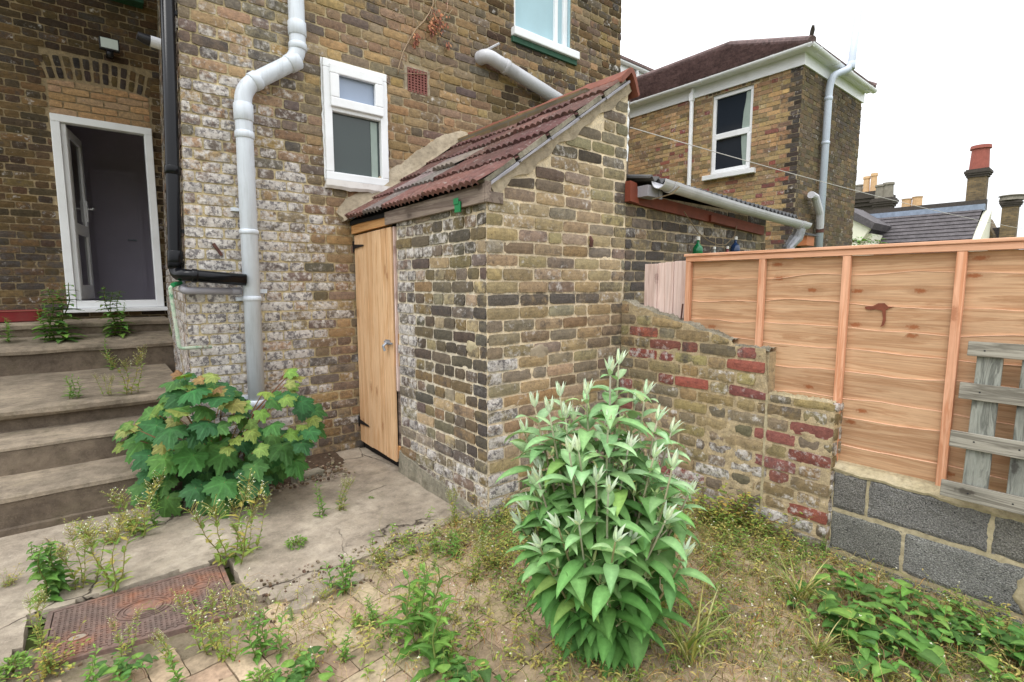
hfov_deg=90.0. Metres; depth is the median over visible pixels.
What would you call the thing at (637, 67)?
terrace house
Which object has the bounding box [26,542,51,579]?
nettle
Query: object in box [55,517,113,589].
flowering weed
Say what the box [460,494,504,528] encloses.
wiry weed
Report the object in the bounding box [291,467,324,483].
kerb brick
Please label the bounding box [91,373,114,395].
flowering weed
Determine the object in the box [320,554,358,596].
leafy weed
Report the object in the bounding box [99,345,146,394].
flowering weed
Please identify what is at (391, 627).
leafy weed
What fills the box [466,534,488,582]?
flowering weed
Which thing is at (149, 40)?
security camera
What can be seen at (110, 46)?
floodlight
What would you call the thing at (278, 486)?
pebbles
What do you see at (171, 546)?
concrete apron
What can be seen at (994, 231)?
terrace house
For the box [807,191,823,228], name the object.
waste elbow
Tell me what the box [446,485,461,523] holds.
flowering weed
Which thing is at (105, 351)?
leafy weed
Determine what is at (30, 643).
ground
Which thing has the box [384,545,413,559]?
concrete fragment
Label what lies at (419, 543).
concrete fragment
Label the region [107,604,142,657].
flowering weed
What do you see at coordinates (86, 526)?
wiry weed
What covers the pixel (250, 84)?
soil pipe
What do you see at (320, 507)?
leafy weed
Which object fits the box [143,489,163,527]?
leafy weed
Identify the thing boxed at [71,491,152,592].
flowering weed
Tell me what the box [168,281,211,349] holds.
water pipe
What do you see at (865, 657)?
bindweed
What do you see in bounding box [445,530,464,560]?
leafy weed
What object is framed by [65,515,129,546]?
wiry weed
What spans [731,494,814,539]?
wiry weed
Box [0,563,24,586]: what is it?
wiry weed
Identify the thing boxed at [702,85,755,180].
window
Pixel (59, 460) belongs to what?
concrete steps
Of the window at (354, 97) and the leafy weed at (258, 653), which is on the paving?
the leafy weed at (258, 653)
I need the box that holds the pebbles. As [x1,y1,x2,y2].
[23,453,986,681]
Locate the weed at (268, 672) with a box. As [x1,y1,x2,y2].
[239,663,280,681]
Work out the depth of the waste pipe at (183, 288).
3.50 m
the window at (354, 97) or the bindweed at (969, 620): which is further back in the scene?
the window at (354, 97)
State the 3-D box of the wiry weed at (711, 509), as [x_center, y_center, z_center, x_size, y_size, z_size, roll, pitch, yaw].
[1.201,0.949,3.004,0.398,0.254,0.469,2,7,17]
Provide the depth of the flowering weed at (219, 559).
2.52 m
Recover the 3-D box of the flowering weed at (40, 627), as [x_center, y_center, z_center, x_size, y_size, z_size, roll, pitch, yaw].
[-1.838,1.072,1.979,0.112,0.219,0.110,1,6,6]
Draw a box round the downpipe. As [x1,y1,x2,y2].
[160,0,246,285]
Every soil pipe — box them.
[230,0,306,442]
[815,10,861,246]
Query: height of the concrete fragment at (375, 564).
0.025 m
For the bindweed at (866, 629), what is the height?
0.161 m
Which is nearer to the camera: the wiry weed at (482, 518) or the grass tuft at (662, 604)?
the grass tuft at (662, 604)
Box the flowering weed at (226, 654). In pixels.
[200,597,251,662]
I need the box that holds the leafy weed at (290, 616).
[288,604,294,620]
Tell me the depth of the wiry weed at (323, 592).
2.28 m
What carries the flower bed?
on the concrete apron
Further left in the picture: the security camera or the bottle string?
the security camera
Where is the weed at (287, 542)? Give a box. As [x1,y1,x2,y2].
[284,535,306,549]
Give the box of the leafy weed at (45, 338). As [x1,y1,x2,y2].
[34,303,53,339]
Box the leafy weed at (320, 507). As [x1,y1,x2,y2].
[312,481,329,517]
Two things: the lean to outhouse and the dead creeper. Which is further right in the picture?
the lean to outhouse
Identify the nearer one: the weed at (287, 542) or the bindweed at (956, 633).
the bindweed at (956, 633)
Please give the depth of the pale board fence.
3.39 m
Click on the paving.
(202, 667)
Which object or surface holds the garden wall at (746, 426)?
on the ground at (30, 643)
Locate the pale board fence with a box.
[644,261,685,318]
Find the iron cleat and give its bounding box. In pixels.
[212,243,222,255]
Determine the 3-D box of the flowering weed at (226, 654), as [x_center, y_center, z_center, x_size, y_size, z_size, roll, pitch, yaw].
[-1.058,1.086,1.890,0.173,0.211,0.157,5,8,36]
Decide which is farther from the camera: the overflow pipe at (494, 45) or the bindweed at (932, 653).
the overflow pipe at (494, 45)
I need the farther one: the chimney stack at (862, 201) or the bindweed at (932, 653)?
the chimney stack at (862, 201)
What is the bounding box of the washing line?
[630,127,1021,228]
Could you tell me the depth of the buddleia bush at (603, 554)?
1.79 m
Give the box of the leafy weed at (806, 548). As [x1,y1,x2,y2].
[795,536,818,562]
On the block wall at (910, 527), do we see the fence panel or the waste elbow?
the fence panel
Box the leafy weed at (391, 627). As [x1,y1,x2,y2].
[380,616,395,639]
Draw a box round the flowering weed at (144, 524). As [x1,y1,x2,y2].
[101,467,165,537]
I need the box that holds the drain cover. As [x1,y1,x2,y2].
[34,564,241,672]
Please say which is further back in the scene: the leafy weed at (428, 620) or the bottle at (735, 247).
the bottle at (735, 247)
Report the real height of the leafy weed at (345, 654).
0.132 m
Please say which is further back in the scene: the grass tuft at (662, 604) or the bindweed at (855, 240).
the bindweed at (855, 240)
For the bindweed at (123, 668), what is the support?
on the paving
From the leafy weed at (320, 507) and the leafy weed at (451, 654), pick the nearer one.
the leafy weed at (451, 654)
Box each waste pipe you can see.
[178,281,241,294]
[474,49,562,100]
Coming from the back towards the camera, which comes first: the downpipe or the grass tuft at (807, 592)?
the downpipe
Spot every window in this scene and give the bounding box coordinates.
[321,57,388,192]
[511,0,579,65]
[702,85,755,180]
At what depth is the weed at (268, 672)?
1.78 m
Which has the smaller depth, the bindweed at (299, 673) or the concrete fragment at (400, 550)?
the bindweed at (299, 673)
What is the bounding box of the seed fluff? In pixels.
[227,534,1011,681]
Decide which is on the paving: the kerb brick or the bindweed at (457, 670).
the bindweed at (457, 670)
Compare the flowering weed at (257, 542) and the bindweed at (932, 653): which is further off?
the flowering weed at (257, 542)
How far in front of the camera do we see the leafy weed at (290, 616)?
2.13 m
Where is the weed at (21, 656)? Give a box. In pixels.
[0,651,34,680]
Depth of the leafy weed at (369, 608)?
2.10 m
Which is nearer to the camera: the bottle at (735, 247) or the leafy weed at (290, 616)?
the leafy weed at (290, 616)
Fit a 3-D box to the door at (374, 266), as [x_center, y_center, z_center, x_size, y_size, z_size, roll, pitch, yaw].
[-1.075,0.021,3.974,0.103,1.724,0.752,-5,8,-39]
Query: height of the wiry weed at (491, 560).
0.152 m
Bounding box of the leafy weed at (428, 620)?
[380,563,460,681]
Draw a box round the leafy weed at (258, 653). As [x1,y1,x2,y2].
[240,607,290,665]
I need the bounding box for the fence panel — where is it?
[684,237,1023,492]
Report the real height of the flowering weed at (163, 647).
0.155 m
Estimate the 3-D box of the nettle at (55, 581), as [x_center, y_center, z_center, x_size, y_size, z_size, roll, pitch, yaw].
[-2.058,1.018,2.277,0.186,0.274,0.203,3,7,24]
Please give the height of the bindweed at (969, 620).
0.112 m
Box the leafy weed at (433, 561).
[430,550,437,568]
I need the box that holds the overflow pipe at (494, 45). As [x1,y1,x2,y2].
[487,42,499,48]
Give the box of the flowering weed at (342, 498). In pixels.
[335,475,355,510]
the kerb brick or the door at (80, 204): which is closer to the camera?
the kerb brick
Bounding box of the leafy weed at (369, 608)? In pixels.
[361,594,380,625]
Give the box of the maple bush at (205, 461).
[112,368,327,518]
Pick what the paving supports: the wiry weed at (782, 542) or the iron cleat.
the wiry weed at (782, 542)
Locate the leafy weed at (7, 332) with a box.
[0,318,16,341]
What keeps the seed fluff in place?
on the paving
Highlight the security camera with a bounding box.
[136,32,160,49]
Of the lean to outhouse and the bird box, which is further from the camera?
the bird box
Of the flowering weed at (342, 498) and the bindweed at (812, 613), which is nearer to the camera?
the bindweed at (812, 613)
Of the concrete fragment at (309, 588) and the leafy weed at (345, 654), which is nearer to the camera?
the leafy weed at (345, 654)
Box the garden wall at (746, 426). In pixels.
[619,299,843,551]
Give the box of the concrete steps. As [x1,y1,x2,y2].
[0,316,190,537]
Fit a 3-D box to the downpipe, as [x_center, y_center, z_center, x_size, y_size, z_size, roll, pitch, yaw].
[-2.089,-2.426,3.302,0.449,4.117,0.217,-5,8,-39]
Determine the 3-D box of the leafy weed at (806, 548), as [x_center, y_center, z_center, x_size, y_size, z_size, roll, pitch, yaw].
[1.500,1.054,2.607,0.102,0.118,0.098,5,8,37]
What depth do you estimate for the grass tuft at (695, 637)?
1.89 m
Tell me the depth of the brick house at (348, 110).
4.42 m
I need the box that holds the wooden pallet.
[940,341,1023,514]
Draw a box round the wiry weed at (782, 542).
[759,526,797,551]
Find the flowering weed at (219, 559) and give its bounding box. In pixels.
[180,468,265,566]
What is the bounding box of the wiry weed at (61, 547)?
[42,529,91,555]
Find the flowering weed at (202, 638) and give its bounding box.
[171,582,237,654]
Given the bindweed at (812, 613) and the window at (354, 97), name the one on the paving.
the bindweed at (812, 613)
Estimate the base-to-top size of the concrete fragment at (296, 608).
0.030 m
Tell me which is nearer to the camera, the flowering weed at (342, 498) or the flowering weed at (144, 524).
the flowering weed at (144, 524)
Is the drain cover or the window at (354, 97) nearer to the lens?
the drain cover
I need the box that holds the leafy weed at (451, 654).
[419,623,460,673]
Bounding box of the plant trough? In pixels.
[0,309,43,321]
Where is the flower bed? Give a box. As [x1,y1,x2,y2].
[269,451,344,490]
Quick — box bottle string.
[684,211,736,244]
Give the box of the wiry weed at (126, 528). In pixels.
[95,507,152,535]
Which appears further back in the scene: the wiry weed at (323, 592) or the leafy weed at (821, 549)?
the leafy weed at (821, 549)
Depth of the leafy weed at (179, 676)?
1.76 m
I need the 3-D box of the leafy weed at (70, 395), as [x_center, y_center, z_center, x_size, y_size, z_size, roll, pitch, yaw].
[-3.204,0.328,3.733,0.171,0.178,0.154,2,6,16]
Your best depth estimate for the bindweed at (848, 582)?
2.27 m
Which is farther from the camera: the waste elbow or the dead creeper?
the waste elbow
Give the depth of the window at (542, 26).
5.34 m
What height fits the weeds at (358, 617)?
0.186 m
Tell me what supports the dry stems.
on the paving
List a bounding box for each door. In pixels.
[66,127,94,299]
[352,227,400,461]
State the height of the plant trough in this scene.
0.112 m
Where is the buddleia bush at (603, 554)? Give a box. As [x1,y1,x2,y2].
[496,348,716,677]
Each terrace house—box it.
[620,55,653,76]
[852,208,891,255]
[865,199,991,254]
[988,219,1018,250]
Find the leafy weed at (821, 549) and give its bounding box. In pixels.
[818,535,825,552]
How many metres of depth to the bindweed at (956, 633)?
1.97 m
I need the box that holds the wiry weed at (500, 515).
[493,498,515,519]
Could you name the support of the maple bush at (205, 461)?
on the ground at (30, 643)
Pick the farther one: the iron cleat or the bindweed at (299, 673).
the iron cleat
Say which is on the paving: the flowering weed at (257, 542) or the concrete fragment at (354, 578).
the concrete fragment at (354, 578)
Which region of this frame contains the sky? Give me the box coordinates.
[620,0,1023,236]
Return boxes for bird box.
[797,233,817,246]
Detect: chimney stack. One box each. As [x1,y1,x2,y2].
[854,173,895,210]
[870,182,898,209]
[901,196,922,206]
[964,144,993,227]
[998,194,1023,249]
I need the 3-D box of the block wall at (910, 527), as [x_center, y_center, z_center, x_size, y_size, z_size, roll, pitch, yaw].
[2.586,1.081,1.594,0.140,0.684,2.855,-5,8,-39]
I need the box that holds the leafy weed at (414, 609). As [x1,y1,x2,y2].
[397,562,430,634]
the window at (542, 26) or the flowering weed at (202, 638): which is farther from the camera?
the window at (542, 26)
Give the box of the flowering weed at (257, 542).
[227,492,271,555]
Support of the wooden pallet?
on the block wall at (910, 527)
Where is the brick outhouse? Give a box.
[336,67,639,525]
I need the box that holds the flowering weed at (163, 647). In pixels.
[144,629,177,664]
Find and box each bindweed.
[95,652,158,681]
[269,646,336,681]
[434,644,500,681]
[782,587,886,648]
[795,563,931,616]
[816,587,920,679]
[816,628,934,681]
[822,602,1000,681]
[843,579,958,644]
[852,234,886,244]
[917,599,1023,669]
[926,611,1003,669]
[947,621,1023,681]
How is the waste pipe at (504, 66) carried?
attached to the brick house at (348, 110)
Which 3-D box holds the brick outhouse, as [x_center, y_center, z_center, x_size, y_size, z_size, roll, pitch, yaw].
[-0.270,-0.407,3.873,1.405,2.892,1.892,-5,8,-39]
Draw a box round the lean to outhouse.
[623,174,811,304]
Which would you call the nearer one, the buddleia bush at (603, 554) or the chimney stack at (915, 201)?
the buddleia bush at (603, 554)
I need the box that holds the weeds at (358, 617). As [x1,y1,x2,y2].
[143,464,1023,681]
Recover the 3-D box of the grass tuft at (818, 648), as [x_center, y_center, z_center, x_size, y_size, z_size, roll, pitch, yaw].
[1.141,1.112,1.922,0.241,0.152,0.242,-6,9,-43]
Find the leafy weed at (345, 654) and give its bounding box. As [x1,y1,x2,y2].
[336,627,356,661]
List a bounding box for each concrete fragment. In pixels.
[285,598,313,614]
[292,578,339,602]
[337,573,364,589]
[369,557,388,568]
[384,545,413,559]
[415,536,440,550]
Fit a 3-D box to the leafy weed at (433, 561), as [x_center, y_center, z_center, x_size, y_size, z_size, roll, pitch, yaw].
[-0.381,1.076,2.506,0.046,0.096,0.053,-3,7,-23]
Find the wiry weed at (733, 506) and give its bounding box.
[691,483,805,535]
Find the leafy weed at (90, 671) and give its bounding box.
[79,644,102,681]
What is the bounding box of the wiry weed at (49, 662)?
[0,620,90,681]
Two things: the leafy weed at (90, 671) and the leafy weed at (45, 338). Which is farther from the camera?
the leafy weed at (45, 338)
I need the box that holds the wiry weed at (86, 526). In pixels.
[62,517,108,537]
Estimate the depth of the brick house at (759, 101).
9.28 m
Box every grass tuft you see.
[653,583,735,667]
[660,555,709,610]
[765,543,840,604]
[786,606,855,658]
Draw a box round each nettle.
[26,541,78,606]
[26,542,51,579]
[32,283,86,343]
[96,286,136,337]
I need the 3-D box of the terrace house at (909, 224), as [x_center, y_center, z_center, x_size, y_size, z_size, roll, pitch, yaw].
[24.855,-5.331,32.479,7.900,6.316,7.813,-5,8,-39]
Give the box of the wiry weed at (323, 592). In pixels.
[309,580,336,599]
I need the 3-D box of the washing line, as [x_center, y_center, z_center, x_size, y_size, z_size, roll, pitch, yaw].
[4.630,-1.644,5.962,9.152,0.154,0.006,-4,7,-33]
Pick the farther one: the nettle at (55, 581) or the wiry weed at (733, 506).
the wiry weed at (733, 506)
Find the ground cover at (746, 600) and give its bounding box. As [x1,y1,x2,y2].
[165,510,1023,681]
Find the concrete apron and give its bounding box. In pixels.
[0,447,468,681]
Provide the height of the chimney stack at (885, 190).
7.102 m
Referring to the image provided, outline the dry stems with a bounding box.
[123,488,1023,681]
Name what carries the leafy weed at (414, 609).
on the paving
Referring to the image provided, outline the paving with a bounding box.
[56,505,1021,681]
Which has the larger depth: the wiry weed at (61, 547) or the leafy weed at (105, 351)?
the leafy weed at (105, 351)
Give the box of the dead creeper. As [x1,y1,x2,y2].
[386,0,498,74]
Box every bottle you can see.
[692,236,702,253]
[730,236,739,251]
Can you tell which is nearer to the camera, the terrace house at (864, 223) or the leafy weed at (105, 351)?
the leafy weed at (105, 351)
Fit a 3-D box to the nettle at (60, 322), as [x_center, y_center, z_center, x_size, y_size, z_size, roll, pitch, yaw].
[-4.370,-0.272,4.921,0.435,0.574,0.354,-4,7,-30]
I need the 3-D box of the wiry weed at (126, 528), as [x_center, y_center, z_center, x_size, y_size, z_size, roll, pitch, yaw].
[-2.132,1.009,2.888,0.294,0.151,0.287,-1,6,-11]
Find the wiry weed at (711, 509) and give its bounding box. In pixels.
[687,472,751,529]
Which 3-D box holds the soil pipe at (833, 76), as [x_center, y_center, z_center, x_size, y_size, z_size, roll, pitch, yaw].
[5.639,-3.297,8.870,0.604,4.607,0.159,-1,6,-10]
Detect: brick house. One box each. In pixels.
[0,0,621,460]
[628,25,877,258]
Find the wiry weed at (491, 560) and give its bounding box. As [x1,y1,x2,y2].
[464,523,519,568]
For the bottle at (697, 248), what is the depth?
3.94 m
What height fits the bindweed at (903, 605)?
0.142 m
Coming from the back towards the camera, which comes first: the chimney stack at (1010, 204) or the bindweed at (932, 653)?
the chimney stack at (1010, 204)
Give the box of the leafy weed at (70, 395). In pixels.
[61,374,84,398]
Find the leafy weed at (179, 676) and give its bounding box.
[164,652,184,681]
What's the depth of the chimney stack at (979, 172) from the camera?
29.68 m
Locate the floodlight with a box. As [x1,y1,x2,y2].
[99,36,119,58]
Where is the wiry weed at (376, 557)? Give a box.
[357,543,394,567]
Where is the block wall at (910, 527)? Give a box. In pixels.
[828,460,1023,624]
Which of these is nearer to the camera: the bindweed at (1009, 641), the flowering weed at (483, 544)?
the bindweed at (1009, 641)
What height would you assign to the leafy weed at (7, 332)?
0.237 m
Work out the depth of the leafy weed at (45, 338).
4.86 m
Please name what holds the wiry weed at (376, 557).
on the paving
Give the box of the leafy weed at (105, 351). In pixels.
[101,339,116,369]
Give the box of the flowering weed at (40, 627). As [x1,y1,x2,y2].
[23,586,52,651]
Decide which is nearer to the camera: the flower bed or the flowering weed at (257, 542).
the flowering weed at (257, 542)

